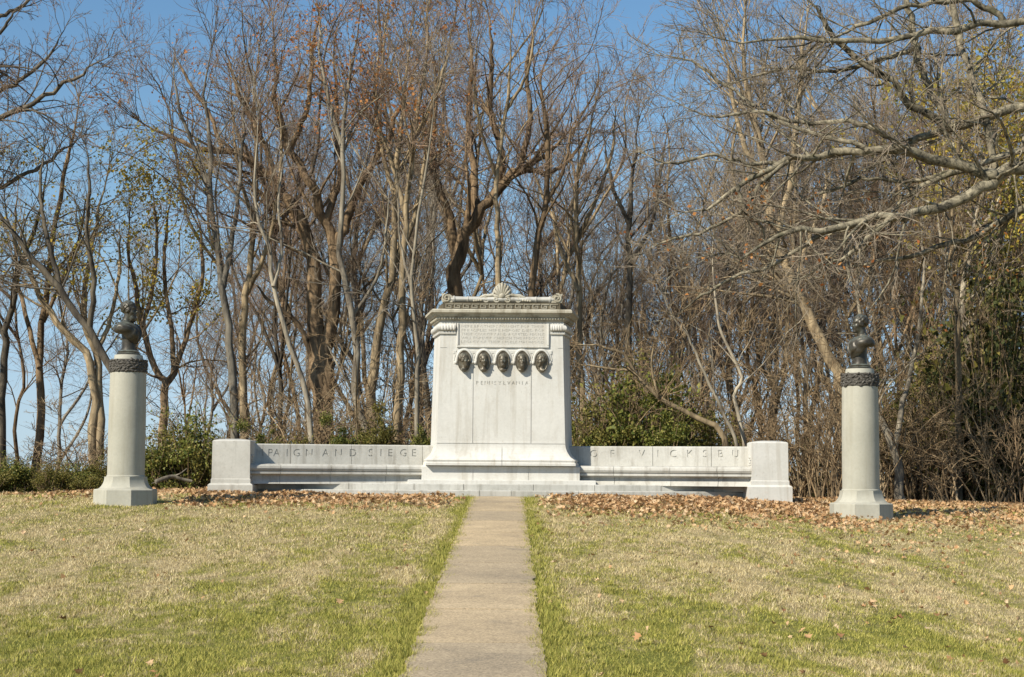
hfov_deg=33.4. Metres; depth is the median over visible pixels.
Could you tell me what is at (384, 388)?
tree
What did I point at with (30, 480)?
shrub
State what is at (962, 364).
bare shrub
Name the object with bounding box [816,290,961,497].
bare shrub
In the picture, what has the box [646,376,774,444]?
bare shrub
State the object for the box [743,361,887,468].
bare shrub
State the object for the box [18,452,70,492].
shrub
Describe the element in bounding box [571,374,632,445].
shrub
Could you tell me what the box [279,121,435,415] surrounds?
tree
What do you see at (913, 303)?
shrub
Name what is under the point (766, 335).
tree
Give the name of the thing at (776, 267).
tree
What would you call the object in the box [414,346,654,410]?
bare shrub
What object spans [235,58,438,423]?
tree
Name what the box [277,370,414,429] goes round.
bare shrub
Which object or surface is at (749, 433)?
bare shrub
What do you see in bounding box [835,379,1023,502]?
bare shrub
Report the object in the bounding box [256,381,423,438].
bare shrub
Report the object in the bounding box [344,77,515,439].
tree
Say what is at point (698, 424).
shrub
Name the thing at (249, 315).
tree
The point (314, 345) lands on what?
tree
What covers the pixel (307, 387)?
tree
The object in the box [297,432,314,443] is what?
shrub
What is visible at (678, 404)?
shrub
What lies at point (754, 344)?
tree
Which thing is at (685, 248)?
tree
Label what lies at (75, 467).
shrub
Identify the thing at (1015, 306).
shrub
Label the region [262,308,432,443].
bare shrub
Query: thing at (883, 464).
bare shrub
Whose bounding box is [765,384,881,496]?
bare shrub
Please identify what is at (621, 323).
bare shrub
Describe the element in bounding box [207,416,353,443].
bare shrub
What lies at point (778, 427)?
bare shrub
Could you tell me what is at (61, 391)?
tree
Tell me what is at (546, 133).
tree
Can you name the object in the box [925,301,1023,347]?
bare shrub
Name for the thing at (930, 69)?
tree
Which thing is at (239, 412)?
bare shrub
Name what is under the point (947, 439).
bare shrub
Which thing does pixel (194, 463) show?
shrub
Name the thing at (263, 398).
tree
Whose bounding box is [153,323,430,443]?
bare shrub
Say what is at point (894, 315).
tree
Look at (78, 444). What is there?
bare shrub
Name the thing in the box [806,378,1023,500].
bare shrub
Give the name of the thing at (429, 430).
bare shrub
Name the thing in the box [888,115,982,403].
tree
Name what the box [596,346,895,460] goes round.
bare shrub
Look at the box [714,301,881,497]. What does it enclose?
bare shrub
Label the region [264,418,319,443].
shrub
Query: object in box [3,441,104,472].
bare shrub
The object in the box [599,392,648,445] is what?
shrub
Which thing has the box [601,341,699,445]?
shrub
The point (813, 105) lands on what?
tree
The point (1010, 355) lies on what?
shrub
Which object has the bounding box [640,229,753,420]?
tree
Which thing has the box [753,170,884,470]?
tree
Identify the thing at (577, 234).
tree
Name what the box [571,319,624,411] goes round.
bare shrub
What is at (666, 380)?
bare shrub
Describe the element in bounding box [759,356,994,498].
bare shrub
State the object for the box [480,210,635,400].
tree
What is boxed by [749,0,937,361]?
tree
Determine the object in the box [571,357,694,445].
bare shrub
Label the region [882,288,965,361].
tree
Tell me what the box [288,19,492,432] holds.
tree
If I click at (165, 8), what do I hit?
sky
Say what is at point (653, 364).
bare shrub
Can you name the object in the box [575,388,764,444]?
bare shrub
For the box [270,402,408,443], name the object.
bare shrub
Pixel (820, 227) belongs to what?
tree
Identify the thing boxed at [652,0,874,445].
tree
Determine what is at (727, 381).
bare shrub
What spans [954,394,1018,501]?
shrub
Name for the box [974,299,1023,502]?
bare shrub
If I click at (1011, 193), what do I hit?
tree
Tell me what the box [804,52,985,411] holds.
tree
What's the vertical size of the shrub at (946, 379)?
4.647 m
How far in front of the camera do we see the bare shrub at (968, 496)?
36.23 m
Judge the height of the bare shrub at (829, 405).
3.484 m
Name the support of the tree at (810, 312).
on the ground at (823, 581)
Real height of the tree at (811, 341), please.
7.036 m
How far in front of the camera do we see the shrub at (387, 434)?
34.52 m
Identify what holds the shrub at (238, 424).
on the ground at (823, 581)
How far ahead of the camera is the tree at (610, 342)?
52.92 m
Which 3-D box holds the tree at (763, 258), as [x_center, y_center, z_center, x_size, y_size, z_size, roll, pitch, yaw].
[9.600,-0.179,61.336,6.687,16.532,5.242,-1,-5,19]
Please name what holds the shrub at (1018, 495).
on the ground at (823, 581)
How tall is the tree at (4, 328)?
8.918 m
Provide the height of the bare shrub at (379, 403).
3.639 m
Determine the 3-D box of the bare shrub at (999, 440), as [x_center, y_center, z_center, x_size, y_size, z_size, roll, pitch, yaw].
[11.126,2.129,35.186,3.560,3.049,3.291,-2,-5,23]
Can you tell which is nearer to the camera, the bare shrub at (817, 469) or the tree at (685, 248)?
the bare shrub at (817, 469)
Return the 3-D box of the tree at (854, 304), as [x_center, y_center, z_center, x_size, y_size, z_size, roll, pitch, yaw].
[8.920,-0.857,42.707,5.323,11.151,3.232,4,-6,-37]
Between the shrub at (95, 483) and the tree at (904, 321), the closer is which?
the shrub at (95, 483)
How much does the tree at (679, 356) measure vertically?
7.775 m
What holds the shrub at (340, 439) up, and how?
on the ground at (823, 581)
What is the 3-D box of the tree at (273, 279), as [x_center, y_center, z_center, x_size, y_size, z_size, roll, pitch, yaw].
[-5.196,-1.470,34.708,3.418,9.478,3.085,0,-4,0]
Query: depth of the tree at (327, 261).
49.98 m
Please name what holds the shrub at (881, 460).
on the ground at (823, 581)
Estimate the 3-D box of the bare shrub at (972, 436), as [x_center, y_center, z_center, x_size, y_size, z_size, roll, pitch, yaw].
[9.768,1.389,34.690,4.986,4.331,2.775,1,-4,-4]
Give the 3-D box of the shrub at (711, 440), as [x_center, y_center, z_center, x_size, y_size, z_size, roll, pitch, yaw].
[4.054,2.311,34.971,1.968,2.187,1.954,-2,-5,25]
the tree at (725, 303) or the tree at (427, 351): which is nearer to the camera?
the tree at (725, 303)
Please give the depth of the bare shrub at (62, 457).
35.01 m
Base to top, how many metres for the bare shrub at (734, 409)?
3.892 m
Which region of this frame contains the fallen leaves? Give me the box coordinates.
[0,468,1023,676]
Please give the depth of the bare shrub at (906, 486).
34.89 m
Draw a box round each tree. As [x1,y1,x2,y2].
[0,0,152,233]
[0,12,165,472]
[0,95,132,373]
[0,100,174,488]
[0,112,122,468]
[0,135,91,465]
[0,152,41,358]
[0,192,184,469]
[49,161,213,411]
[56,0,308,438]
[57,0,445,443]
[59,138,270,448]
[100,0,302,438]
[145,291,249,435]
[161,240,270,442]
[172,0,404,441]
[175,37,346,443]
[175,37,379,440]
[176,0,459,432]
[179,0,333,438]
[197,33,445,429]
[200,225,307,434]
[203,251,288,436]
[210,273,341,443]
[213,77,364,428]
[231,69,362,427]
[235,0,456,389]
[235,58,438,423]
[248,12,365,402]
[267,0,495,428]
[274,0,475,444]
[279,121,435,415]
[286,3,494,443]
[287,324,346,436]
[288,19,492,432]
[288,182,357,408]
[290,209,410,439]
[300,0,542,419]
[316,148,487,438]
[330,0,561,302]
[338,216,445,424]
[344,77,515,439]
[345,125,463,425]
[366,205,464,427]
[388,0,566,298]
[388,0,696,296]
[398,0,635,285]
[420,57,697,378]
[420,93,534,303]
[448,0,639,296]
[460,22,692,418]
[470,185,599,418]
[478,4,679,419]
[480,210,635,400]
[483,0,646,337]
[506,131,661,408]
[516,102,674,418]
[522,168,627,396]
[549,146,685,391]
[554,168,675,417]
[559,76,729,419]
[564,220,659,402]
[569,159,730,375]
[570,292,728,446]
[571,257,664,413]
[573,24,723,395]
[582,291,707,386]
[593,196,706,386]
[606,258,684,400]
[618,24,783,395]
[627,0,878,456]
[627,195,756,431]
[630,241,738,446]
[632,208,740,411]
[633,143,746,405]
[633,165,740,406]
[638,178,760,414]
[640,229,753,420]
[644,122,776,418]
[647,62,781,443]
[650,0,876,421]
[650,65,861,439]
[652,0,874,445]
[657,212,782,415]
[662,0,880,439]
[667,155,834,446]
[675,280,767,424]
[685,234,831,440]
[689,93,870,438]
[693,142,811,441]
[697,101,859,420]
[712,140,802,435]
[715,132,899,477]
[718,74,909,432]
[718,86,946,492]
[732,245,808,437]
[741,91,953,405]
[745,93,889,492]
[745,251,881,494]
[746,0,992,480]
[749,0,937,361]
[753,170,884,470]
[770,88,939,362]
[774,207,926,400]
[804,1,970,368]
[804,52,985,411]
[804,81,949,393]
[808,295,898,406]
[810,137,1005,399]
[812,0,1023,379]
[812,168,960,499]
[827,17,973,372]
[831,75,1016,399]
[836,0,1023,357]
[850,28,1023,379]
[854,0,1017,500]
[859,24,1022,326]
[867,0,1023,358]
[869,135,1023,329]
[880,301,934,399]
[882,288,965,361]
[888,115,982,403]
[889,91,1023,298]
[891,0,1023,319]
[893,116,1023,366]
[930,80,1023,353]
[941,52,1023,341]
[964,4,1023,327]
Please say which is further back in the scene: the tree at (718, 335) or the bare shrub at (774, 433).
the tree at (718, 335)
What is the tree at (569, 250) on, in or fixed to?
on the ground at (823, 581)
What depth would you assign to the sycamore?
31.23 m
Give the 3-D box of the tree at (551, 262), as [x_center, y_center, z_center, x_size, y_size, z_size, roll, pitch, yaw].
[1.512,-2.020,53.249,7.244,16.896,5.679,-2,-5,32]
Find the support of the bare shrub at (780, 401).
on the ground at (823, 581)
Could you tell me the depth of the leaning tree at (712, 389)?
33.12 m
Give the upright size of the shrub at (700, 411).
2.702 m
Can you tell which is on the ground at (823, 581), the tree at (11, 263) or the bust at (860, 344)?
the tree at (11, 263)
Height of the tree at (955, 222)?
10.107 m
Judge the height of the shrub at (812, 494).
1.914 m
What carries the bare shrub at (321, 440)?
on the ground at (823, 581)
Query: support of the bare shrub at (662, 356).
on the ground at (823, 581)
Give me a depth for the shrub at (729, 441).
35.39 m
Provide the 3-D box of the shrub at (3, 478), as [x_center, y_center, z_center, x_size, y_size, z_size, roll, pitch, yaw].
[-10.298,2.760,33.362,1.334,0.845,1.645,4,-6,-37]
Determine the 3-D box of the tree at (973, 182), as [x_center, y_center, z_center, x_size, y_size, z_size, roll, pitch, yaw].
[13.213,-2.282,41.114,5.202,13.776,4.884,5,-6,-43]
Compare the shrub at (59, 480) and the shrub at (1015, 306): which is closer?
the shrub at (59, 480)
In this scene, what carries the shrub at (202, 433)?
on the ground at (823, 581)
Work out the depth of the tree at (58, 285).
34.53 m
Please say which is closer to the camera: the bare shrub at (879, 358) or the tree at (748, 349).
the bare shrub at (879, 358)
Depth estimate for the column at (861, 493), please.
25.23 m
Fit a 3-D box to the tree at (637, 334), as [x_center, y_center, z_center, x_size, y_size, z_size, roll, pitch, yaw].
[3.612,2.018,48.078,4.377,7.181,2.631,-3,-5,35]
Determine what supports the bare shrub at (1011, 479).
on the ground at (823, 581)
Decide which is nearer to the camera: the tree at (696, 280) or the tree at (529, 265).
the tree at (529, 265)
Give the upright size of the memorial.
4.150 m
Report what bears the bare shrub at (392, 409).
on the ground at (823, 581)
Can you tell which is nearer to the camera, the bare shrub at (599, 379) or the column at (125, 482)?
the column at (125, 482)
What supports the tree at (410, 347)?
on the ground at (823, 581)
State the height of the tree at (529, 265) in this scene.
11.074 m
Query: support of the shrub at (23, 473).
on the ground at (823, 581)
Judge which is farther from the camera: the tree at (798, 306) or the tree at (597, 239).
the tree at (597, 239)
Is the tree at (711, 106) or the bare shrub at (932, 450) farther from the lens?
the tree at (711, 106)
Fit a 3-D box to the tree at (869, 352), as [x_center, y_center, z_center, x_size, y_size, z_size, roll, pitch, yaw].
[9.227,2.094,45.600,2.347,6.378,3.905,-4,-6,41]
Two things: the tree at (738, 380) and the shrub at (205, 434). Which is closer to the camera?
the shrub at (205, 434)
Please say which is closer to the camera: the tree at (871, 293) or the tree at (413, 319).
the tree at (413, 319)
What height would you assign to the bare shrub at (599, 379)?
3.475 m
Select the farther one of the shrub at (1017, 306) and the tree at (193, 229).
the tree at (193, 229)
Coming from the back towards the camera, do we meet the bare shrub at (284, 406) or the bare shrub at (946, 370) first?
the bare shrub at (284, 406)
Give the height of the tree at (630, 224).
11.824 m
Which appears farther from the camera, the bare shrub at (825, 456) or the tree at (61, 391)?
the tree at (61, 391)
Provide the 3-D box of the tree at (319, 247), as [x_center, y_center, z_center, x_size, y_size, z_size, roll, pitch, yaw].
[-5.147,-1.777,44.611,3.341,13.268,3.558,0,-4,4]
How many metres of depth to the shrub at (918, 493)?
36.84 m
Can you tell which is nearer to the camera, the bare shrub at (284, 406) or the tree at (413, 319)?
the tree at (413, 319)
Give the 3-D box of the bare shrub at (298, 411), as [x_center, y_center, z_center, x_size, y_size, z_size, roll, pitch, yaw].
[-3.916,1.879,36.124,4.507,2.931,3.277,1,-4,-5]
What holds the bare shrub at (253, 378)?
on the ground at (823, 581)
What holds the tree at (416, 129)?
on the ground at (823, 581)
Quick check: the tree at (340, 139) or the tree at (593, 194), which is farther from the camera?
the tree at (593, 194)
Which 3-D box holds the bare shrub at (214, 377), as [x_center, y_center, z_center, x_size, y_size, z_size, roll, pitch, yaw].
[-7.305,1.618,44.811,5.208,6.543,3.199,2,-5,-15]
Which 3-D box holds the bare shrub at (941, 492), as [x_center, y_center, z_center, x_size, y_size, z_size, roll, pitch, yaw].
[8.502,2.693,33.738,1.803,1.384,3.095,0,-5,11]
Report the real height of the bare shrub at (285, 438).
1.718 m
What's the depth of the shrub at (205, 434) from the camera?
32.76 m
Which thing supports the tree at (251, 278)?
on the ground at (823, 581)
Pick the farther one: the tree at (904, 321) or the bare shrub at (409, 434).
the tree at (904, 321)
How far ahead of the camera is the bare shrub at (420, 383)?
42.64 m
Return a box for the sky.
[0,0,1023,472]
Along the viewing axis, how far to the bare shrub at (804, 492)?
38.41 m
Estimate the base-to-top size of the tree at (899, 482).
7.042 m
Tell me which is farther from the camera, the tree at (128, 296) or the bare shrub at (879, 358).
the tree at (128, 296)
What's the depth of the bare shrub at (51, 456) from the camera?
37.55 m
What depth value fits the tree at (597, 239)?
61.16 m
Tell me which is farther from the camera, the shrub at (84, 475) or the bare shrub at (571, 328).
the bare shrub at (571, 328)
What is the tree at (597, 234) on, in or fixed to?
on the ground at (823, 581)
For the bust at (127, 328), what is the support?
on the column at (125, 482)
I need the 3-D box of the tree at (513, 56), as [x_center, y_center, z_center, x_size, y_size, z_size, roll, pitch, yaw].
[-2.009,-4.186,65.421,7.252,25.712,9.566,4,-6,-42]
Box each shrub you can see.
[0,423,107,489]
[0,436,106,472]
[0,450,34,490]
[0,459,38,492]
[0,463,26,491]
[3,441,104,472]
[4,453,47,491]
[10,441,194,472]
[12,465,54,491]
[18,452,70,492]
[21,398,107,474]
[21,442,106,474]
[23,394,262,453]
[32,466,92,491]
[38,460,87,489]
[57,466,99,490]
[62,473,104,489]
[78,460,106,488]
[85,440,107,480]
[105,380,302,447]
[109,350,284,440]
[143,272,337,440]
[145,396,239,488]
[145,419,190,487]
[145,443,186,488]
[146,395,351,442]
[150,405,197,480]
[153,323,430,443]
[153,435,212,488]
[168,412,224,482]
[195,416,335,440]
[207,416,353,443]
[216,378,303,443]
[218,331,357,443]
[218,358,432,443]
[230,415,339,443]
[233,414,288,443]
[239,386,429,443]
[248,415,304,442]
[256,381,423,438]
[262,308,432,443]
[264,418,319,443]
[267,360,395,437]
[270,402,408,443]
[275,376,431,443]
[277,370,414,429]
[287,379,430,443]
[296,397,428,440]
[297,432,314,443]
[300,306,432,444]
[313,384,431,444]
[316,407,369,444]
[318,404,431,441]
[341,312,433,441]
[349,265,432,438]
[351,393,403,444]
[351,422,387,444]
[367,306,585,399]
[405,292,616,436]
[406,417,430,444]
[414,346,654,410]
[570,276,713,439]
[570,305,731,422]
[570,316,647,428]
[570,330,731,445]
[570,354,680,444]
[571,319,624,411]
[571,355,657,444]
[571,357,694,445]
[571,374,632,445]
[571,421,606,445]
[572,295,689,411]
[572,303,713,424]
[572,364,795,431]
[572,398,644,445]
[575,302,789,442]
[575,328,725,431]
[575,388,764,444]
[595,303,758,437]
[595,336,691,426]
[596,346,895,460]
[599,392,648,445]
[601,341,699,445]
[608,331,851,440]
[615,319,726,429]
[617,392,700,445]
[623,311,732,436]
[627,369,721,444]
[636,388,804,482]
[639,407,714,445]
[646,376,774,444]
[667,402,751,446]
[670,383,739,446]
[686,353,804,441]
[690,378,838,496]
[696,428,841,497]
[704,315,807,439]
[707,422,750,446]
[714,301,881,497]
[715,428,767,445]
[717,409,792,443]
[719,330,912,496]
[719,413,909,496]
[720,340,955,480]
[723,399,803,440]
[739,358,832,473]
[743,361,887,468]
[756,267,894,496]
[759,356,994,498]
[764,427,908,493]
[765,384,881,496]
[765,435,882,496]
[766,394,906,497]
[778,378,952,498]
[788,433,840,496]
[789,289,930,489]
[789,408,1022,498]
[791,257,952,493]
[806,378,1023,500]
[811,383,892,435]
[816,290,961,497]
[824,407,922,498]
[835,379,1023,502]
[840,400,948,497]
[866,327,984,381]
[867,286,989,499]
[870,286,1023,494]
[871,322,1006,499]
[878,303,1023,501]
[878,379,930,499]
[881,343,974,499]
[882,386,1023,499]
[884,247,1022,416]
[884,379,1005,498]
[887,257,1022,495]
[890,300,1022,500]
[895,209,1023,494]
[897,439,978,501]
[906,371,1023,502]
[910,199,1023,501]
[920,427,1020,500]
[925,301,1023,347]
[929,215,1023,400]
[942,343,1023,459]
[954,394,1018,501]
[954,438,1023,502]
[969,431,1023,501]
[971,384,1023,501]
[972,414,1023,468]
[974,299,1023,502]
[975,237,1023,410]
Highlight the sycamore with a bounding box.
[611,0,1023,379]
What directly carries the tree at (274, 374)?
on the ground at (823, 581)
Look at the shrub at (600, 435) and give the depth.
34.23 m
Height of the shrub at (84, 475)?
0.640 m
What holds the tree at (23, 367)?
on the ground at (823, 581)
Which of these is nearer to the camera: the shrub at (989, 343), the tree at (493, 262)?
the shrub at (989, 343)
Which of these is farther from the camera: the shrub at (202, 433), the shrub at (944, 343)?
the shrub at (944, 343)
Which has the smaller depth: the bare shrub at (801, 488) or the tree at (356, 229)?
the bare shrub at (801, 488)
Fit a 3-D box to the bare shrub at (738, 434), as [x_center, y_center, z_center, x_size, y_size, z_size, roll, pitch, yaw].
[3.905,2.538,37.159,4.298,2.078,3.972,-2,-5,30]
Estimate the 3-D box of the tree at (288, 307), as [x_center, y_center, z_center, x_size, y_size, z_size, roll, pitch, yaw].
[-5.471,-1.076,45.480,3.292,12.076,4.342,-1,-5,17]
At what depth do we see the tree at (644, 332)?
47.72 m
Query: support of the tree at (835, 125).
on the ground at (823, 581)
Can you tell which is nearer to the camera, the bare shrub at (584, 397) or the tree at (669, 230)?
the bare shrub at (584, 397)
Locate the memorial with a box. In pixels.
[207,282,792,501]
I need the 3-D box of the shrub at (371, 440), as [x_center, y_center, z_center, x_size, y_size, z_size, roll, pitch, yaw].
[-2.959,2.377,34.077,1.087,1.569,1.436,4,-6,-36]
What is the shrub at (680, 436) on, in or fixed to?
on the ground at (823, 581)
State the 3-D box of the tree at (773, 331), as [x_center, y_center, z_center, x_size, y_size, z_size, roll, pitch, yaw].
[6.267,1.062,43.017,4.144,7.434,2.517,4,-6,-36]
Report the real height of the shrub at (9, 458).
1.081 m
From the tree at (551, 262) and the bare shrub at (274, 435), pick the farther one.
the tree at (551, 262)
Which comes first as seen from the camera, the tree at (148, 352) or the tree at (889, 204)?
the tree at (148, 352)
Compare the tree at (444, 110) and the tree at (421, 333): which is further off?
the tree at (444, 110)
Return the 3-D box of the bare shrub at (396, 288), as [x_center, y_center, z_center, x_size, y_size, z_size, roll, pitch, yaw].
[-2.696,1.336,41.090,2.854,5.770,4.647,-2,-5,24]
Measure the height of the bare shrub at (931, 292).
6.070 m
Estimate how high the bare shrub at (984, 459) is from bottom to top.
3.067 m
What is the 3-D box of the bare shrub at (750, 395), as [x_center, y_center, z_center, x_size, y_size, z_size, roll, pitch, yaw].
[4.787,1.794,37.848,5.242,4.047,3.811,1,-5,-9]
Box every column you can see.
[93,354,156,505]
[830,368,892,520]
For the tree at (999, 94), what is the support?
on the ground at (823, 581)
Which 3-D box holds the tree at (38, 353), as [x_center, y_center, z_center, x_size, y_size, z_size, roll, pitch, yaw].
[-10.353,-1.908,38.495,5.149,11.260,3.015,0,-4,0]
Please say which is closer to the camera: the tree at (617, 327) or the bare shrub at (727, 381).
the bare shrub at (727, 381)
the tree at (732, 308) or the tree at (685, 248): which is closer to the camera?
the tree at (685, 248)
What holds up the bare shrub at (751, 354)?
on the ground at (823, 581)
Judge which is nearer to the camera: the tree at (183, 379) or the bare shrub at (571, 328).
the bare shrub at (571, 328)
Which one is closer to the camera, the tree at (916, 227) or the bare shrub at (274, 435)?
the bare shrub at (274, 435)
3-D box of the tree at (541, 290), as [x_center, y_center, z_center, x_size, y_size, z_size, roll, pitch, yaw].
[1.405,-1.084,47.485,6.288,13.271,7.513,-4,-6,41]
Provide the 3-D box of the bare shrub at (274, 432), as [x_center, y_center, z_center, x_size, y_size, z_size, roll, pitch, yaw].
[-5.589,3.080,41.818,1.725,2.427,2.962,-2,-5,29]
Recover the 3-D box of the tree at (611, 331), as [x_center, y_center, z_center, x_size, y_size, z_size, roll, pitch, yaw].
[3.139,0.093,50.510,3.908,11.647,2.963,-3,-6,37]
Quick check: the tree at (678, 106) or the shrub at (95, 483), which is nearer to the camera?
the shrub at (95, 483)
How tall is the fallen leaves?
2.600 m
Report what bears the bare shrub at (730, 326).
on the ground at (823, 581)
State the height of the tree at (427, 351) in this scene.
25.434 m
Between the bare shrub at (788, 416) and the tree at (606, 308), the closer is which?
the bare shrub at (788, 416)
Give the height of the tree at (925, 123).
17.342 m
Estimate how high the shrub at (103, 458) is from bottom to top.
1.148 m
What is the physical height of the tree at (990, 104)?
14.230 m
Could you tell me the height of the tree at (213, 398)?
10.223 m
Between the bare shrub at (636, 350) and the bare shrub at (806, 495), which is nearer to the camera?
the bare shrub at (806, 495)
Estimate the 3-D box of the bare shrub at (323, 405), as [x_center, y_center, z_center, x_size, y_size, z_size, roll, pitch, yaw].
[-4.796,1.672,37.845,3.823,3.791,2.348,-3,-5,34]
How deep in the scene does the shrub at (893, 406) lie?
36.84 m
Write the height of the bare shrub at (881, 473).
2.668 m
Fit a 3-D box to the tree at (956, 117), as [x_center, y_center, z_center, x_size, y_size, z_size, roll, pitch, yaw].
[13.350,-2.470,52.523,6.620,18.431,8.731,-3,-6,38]
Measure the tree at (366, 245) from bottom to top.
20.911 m
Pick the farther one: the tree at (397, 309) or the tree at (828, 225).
the tree at (828, 225)
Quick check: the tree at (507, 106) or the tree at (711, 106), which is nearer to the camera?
the tree at (507, 106)
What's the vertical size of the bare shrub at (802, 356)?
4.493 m
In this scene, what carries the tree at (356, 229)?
on the ground at (823, 581)
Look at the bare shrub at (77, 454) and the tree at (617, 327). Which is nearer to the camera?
the bare shrub at (77, 454)
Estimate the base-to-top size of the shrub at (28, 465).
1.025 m
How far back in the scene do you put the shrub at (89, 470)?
34.67 m
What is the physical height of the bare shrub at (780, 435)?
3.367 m
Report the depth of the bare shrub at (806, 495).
36.26 m
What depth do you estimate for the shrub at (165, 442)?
32.85 m
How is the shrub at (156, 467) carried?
on the ground at (823, 581)
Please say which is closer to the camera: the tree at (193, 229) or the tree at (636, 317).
the tree at (636, 317)
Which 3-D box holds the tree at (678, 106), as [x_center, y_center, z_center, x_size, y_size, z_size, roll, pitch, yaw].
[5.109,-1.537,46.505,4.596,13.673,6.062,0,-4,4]
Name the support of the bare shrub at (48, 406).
on the ground at (823, 581)
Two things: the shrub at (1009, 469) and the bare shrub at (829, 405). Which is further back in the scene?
the bare shrub at (829, 405)
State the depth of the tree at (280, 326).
46.89 m
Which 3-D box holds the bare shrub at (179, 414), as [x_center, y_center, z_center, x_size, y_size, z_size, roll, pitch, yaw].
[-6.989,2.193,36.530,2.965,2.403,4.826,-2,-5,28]
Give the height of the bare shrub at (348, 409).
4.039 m
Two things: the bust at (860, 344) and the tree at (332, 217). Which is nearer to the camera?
the bust at (860, 344)
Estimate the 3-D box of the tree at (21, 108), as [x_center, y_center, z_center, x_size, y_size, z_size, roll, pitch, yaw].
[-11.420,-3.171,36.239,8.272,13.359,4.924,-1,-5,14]
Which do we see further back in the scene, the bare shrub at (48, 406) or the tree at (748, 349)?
the tree at (748, 349)
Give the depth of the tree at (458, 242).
41.10 m
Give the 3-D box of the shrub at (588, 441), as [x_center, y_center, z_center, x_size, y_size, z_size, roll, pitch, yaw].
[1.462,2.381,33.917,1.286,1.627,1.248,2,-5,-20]
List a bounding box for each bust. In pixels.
[114,300,141,354]
[847,314,874,368]
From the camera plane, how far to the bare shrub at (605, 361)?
39.91 m
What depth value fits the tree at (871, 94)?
45.60 m
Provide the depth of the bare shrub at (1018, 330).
38.49 m
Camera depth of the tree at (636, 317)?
48.37 m
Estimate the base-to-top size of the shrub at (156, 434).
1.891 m
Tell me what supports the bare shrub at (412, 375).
on the ground at (823, 581)
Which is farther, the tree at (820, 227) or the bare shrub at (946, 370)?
the tree at (820, 227)
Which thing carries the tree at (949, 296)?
on the ground at (823, 581)
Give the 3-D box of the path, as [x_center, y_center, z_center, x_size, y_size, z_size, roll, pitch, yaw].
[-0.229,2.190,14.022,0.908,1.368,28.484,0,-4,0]
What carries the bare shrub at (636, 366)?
on the ground at (823, 581)
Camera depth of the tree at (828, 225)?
62.16 m
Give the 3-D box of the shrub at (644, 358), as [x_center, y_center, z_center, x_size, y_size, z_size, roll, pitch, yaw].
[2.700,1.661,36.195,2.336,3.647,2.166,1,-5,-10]
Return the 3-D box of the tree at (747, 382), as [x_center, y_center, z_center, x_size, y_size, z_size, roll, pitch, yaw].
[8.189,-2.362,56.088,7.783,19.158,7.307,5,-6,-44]
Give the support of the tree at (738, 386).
on the ground at (823, 581)
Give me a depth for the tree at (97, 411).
37.10 m
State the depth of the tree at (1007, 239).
45.71 m
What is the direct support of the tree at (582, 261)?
on the ground at (823, 581)
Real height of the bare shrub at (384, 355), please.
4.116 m
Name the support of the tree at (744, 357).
on the ground at (823, 581)
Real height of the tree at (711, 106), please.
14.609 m
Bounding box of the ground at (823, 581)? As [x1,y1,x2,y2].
[0,477,1023,676]
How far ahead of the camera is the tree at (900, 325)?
41.92 m
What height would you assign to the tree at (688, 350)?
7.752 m
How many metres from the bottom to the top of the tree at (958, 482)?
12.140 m
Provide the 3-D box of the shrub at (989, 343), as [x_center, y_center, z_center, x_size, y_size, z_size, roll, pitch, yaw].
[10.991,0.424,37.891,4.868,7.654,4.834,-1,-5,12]
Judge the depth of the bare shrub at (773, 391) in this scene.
38.14 m
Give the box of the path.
[399,496,546,676]
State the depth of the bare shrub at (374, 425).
35.42 m
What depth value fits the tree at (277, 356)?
43.82 m
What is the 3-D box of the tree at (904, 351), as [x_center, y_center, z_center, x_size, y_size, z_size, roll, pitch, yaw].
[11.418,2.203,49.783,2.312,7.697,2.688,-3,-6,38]
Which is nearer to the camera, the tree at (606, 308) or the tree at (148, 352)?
the tree at (148, 352)
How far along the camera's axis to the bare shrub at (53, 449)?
37.19 m
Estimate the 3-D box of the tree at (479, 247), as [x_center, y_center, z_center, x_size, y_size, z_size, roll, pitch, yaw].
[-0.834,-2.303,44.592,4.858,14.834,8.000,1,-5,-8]
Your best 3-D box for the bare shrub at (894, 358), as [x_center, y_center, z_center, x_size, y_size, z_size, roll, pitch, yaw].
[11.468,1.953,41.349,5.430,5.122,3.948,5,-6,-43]
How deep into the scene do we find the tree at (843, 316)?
47.23 m
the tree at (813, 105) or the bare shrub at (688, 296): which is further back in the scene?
the tree at (813, 105)
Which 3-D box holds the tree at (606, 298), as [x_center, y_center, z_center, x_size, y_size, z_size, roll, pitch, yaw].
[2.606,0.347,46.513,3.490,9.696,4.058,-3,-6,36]
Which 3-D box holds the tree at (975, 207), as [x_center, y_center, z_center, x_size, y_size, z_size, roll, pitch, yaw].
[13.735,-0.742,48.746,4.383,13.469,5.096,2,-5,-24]
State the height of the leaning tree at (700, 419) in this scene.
4.222 m
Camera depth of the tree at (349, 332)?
40.08 m
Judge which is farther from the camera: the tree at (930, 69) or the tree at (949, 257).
the tree at (930, 69)
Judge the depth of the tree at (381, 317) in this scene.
38.27 m

